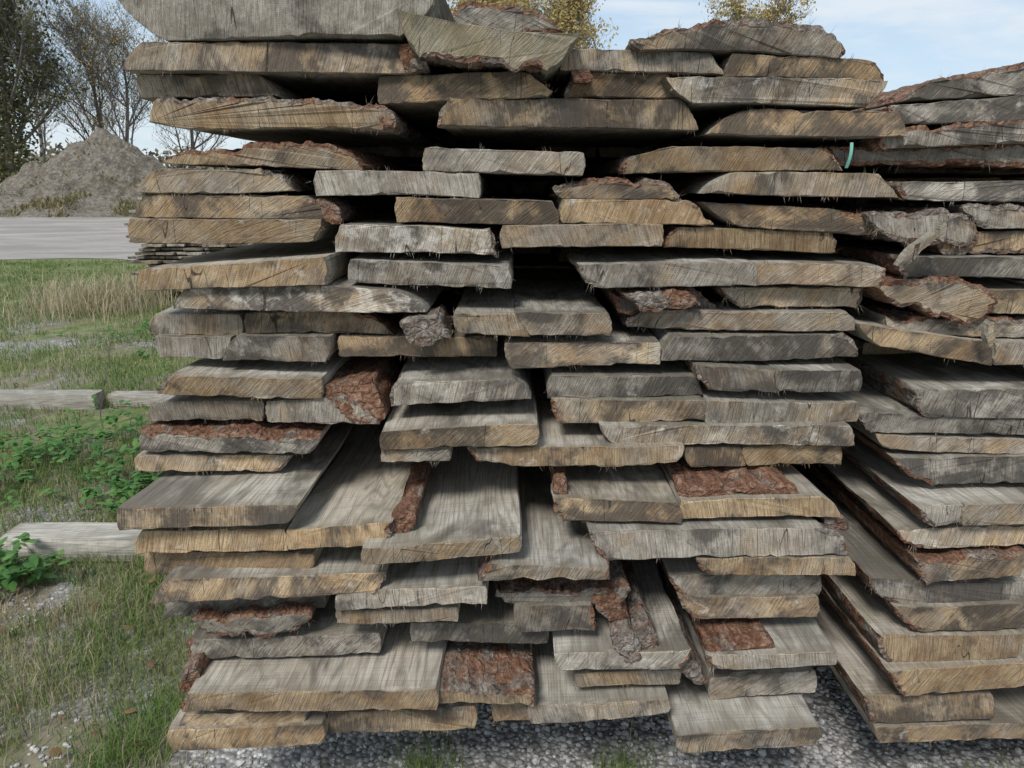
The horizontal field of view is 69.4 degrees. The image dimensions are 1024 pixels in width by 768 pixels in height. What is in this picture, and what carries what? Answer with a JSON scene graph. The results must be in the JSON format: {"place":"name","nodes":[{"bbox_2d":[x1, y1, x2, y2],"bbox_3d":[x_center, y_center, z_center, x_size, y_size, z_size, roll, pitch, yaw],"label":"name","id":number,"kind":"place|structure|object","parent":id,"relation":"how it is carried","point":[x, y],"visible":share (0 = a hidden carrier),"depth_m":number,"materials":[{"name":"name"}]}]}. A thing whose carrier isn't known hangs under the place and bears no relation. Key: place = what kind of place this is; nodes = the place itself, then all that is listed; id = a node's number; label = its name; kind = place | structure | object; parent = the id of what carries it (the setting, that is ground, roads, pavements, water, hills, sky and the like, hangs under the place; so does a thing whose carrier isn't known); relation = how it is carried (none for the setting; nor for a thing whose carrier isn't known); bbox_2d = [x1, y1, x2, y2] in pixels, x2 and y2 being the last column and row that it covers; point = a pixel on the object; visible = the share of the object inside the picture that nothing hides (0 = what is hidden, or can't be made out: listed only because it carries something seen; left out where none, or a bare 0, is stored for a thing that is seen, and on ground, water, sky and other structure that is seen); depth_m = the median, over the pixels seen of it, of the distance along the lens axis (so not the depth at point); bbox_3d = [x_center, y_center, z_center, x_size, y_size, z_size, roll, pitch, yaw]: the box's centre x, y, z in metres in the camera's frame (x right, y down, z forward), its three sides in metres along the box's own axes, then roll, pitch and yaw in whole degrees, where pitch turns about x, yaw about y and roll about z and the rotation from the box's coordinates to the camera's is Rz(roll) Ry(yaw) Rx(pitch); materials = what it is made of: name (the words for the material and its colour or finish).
{"place":"outdoors","nodes":[
{"label":"outdoors","id":0,"kind":"place"},
{"bbox_2d":[0,217,145,259],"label":"gravel road","id":1,"kind":"structure","parent":0,"point":[57,237],"depth_m":23.29,"materials":[{"name":"grey gravel"}]},
{"bbox_2d":[0,258,199,767],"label":"grass","id":2,"kind":"structure","parent":0,"point":[155,700],"depth_m":2.95,"materials":[{"name":"green plant"}]},
{"bbox_2d":[0,359,175,756],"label":"fallen leaves","id":3,"kind":"object","parent":2,"relation":"on","point":[127,711],"visible":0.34,"depth_m":2.47,"materials":[{"name":"brown plant"}]},
{"bbox_2d":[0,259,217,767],"bbox_3d":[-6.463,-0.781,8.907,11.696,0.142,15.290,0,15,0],"label":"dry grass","id":4,"kind":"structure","parent":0,"point":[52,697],"depth_m":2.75,"materials":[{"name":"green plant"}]},
{"bbox_2d":[0,216,1023,767],"bbox_3d":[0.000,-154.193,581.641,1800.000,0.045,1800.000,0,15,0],"label":"ground","id":5,"kind":"structure","parent":0,"point":[776,756],"depth_m":2.30,"materials":[{"name":"green plant"}]},
{"bbox_2d":[0,185,35,216],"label":"soil mound","id":6,"kind":"object","parent":5,"relation":"on","point":[8,198],"visible":0.08,"depth_m":42.03,"materials":[{"name":"grey soil"}]},
{"bbox_2d":[0,439,36,509],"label":"nettle weed","id":7,"kind":"object","parent":5,"relation":"on","point":[15,465],"visible":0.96,"depth_m":4.01,"materials":[{"name":"green plant"}]},
{"bbox_2d":[0,532,71,595],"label":"nettle weed","id":8,"kind":"object","parent":5,"relation":"on","point":[8,575],"visible":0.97,"depth_m":3.01,"materials":[{"name":"green plant"}]},
{"bbox_2d":[0,0,80,162],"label":"birch tree","id":9,"kind":"object","parent":5,"relation":"on","point":[43,147],"visible":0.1,"depth_m":64.97,"materials":[{"name":"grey plant"}]},
{"bbox_2d":[0,0,102,183],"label":"ash tree","id":10,"kind":"object","parent":5,"relation":"on","point":[10,104],"visible":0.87,"depth_m":53.82,"materials":[{"name":"green plant"}]},
{"bbox_2d":[0,390,105,410],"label":"timber beam","id":11,"kind":"structure","parent":5,"relation":"on","point":[78,400],"depth_m":5.36,"materials":[{"name":"grey wood"}]},
{"bbox_2d":[9,196,133,216],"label":"soil mound","id":12,"kind":"object","parent":5,"relation":"on","point":[94,207],"visible":0.38,"depth_m":40.08,"materials":[{"name":"grey soil"}]},
{"bbox_2d":[9,0,134,139],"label":"birch tree","id":13,"kind":"object","parent":5,"relation":"on","point":[68,25],"visible":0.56,"depth_m":55.94,"materials":[{"name":"grey plant"}]},
{"bbox_2d":[0,522,144,561],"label":"timber beam","id":14,"kind":"structure","parent":5,"relation":"on","point":[102,539],"depth_m":3.22,"materials":[{"name":"grey wood"}]},
{"bbox_2d":[0,394,148,471],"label":"nettle weed","id":15,"kind":"object","parent":5,"relation":"on","point":[101,434],"visible":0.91,"depth_m":4.46,"materials":[{"name":"green plant"}]},
{"bbox_2d":[0,127,164,203],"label":"gravel mound","id":16,"kind":"object","parent":5,"relation":"on","point":[112,160],"visible":0.34,"depth_m":45.09,"materials":[{"name":"grey gravel"}]},
{"bbox_2d":[0,261,181,333],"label":"dry grass tuft","id":17,"kind":"object","parent":5,"relation":"on","point":[111,296],"visible":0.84,"depth_m":9.57,"materials":[{"name":"beige plant"}]},
{"bbox_2d":[39,435,165,535],"bbox_3d":[-1.827,0.483,4.003,1.450,0.226,1.092,10,18,33],"label":"nettle weed","id":18,"kind":"object","parent":5,"relation":"on","point":[131,490],"visible":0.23,"depth_m":3.87,"materials":[{"name":"green plant"}]},
{"bbox_2d":[92,331,117,427],"bbox_3d":[-2.688,-0.023,4.904,0.142,0.666,0.120,-4,16,-16],"label":"dead weed stem","id":19,"kind":"object","parent":5,"relation":"on","point":[108,352],"visible":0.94,"depth_m":4.87,"materials":[{"name":"brown plant"}]},
{"bbox_2d":[56,315,154,355],"bbox_3d":[-3.758,-0.581,7.955,2.080,0.198,1.928,0,15,0],"label":"nettle weed","id":20,"kind":"object","parent":5,"relation":"on","point":[141,352],"visible":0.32,"depth_m":7.58,"materials":[{"name":"green plant"}]},
{"bbox_2d":[46,0,169,143],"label":"birch tree","id":21,"kind":"object","parent":5,"relation":"on","point":[111,39],"visible":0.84,"depth_m":54.78,"materials":[{"name":"grey plant"}]},
{"bbox_2d":[0,141,241,179],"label":"hedgerow","id":22,"kind":"object","parent":5,"relation":"on","point":[50,151],"visible":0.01,"depth_m":74.84,"materials":[{"name":"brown plant"}]},
{"bbox_2d":[0,137,244,217],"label":"dirt mound","id":23,"kind":"object","parent":5,"relation":"on","point":[66,199],"visible":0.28,"depth_m":40.40,"materials":[{"name":"grey soil"}]},
{"bbox_2d":[107,391,163,406],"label":"timber beam","id":24,"kind":"structure","parent":5,"relation":"on","point":[136,398],"depth_m":5.49,"materials":[{"name":"grey wood"}]},
{"bbox_2d":[129,28,227,168],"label":"birch tree","id":25,"kind":"object","parent":5,"relation":"on","point":[192,134],"visible":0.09,"depth_m":60.94,"materials":[{"name":"grey plant"}]},
{"bbox_2d":[124,184,253,291],"bbox_3d":[-4.375,-2.548,12.286,2.134,1.490,4.208,0,15,0],"label":"lumber stack","id":26,"kind":"object","parent":5,"relation":"on","point":[152,254],"visible":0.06,"depth_m":10.45,"materials":[{"name":"grey wood"}]},
{"bbox_2d":[447,0,544,12],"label":"maple tree","id":27,"kind":"object","parent":5,"relation":"on","point":[498,2],"visible":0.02,"depth_m":45.23,"materials":[{"name":"yellow plant"}]},
{"bbox_2d":[117,0,906,755],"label":"lumber stack","id":28,"kind":"object","parent":5,"relation":"on","point":[517,378],"visible":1,"depth_m":1.70,"materials":[{"name":"brown wood"}]},
{"bbox_2d":[845,143,852,167],"bbox_3d":[0.730,-0.494,1.598,0.012,0.053,0.011,0,15,0],"label":"packing strap","id":29,"kind":"object","parent":28,"relation":"attached to","point":[850,155],"visible":1,"depth_m":1.59,"materials":[{"name":"teal plastic"}]},
{"bbox_2d":[115,719,1023,767],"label":"grass tuft","id":30,"kind":"object","parent":5,"relation":"on","point":[427,762],"visible":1,"depth_m":2.09,"materials":[{"name":"green plant"}]},
{"bbox_2d":[521,0,618,49],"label":"maple tree","id":31,"kind":"object","parent":5,"relation":"on","point":[570,14],"visible":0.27,"depth_m":51.70,"materials":[{"name":"yellow plant"}]},
{"bbox_2d":[699,0,816,24],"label":"maple tree","id":32,"kind":"object","parent":5,"relation":"on","point":[777,14],"visible":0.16,"depth_m":50.36,"materials":[{"name":"yellow plant"}]},
{"bbox_2d":[677,62,1023,745],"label":"lumber stack","id":33,"kind":"object","parent":5,"relation":"on","point":[919,619],"visible":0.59,"depth_m":1.76,"materials":[{"name":"brown wood"}]},
{"bbox_2d":[0,597,1023,767],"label":"gravel","id":34,"kind":"structure","parent":0,"point":[670,759],"depth_m":2.17,"materials":[{"name":"grey gravel"}]},
{"bbox_2d":[1,0,1023,168],"label":"sky","id":35,"kind":"structure","parent":0,"point":[911,42],"materials":[{"name":"white"}]}
]}

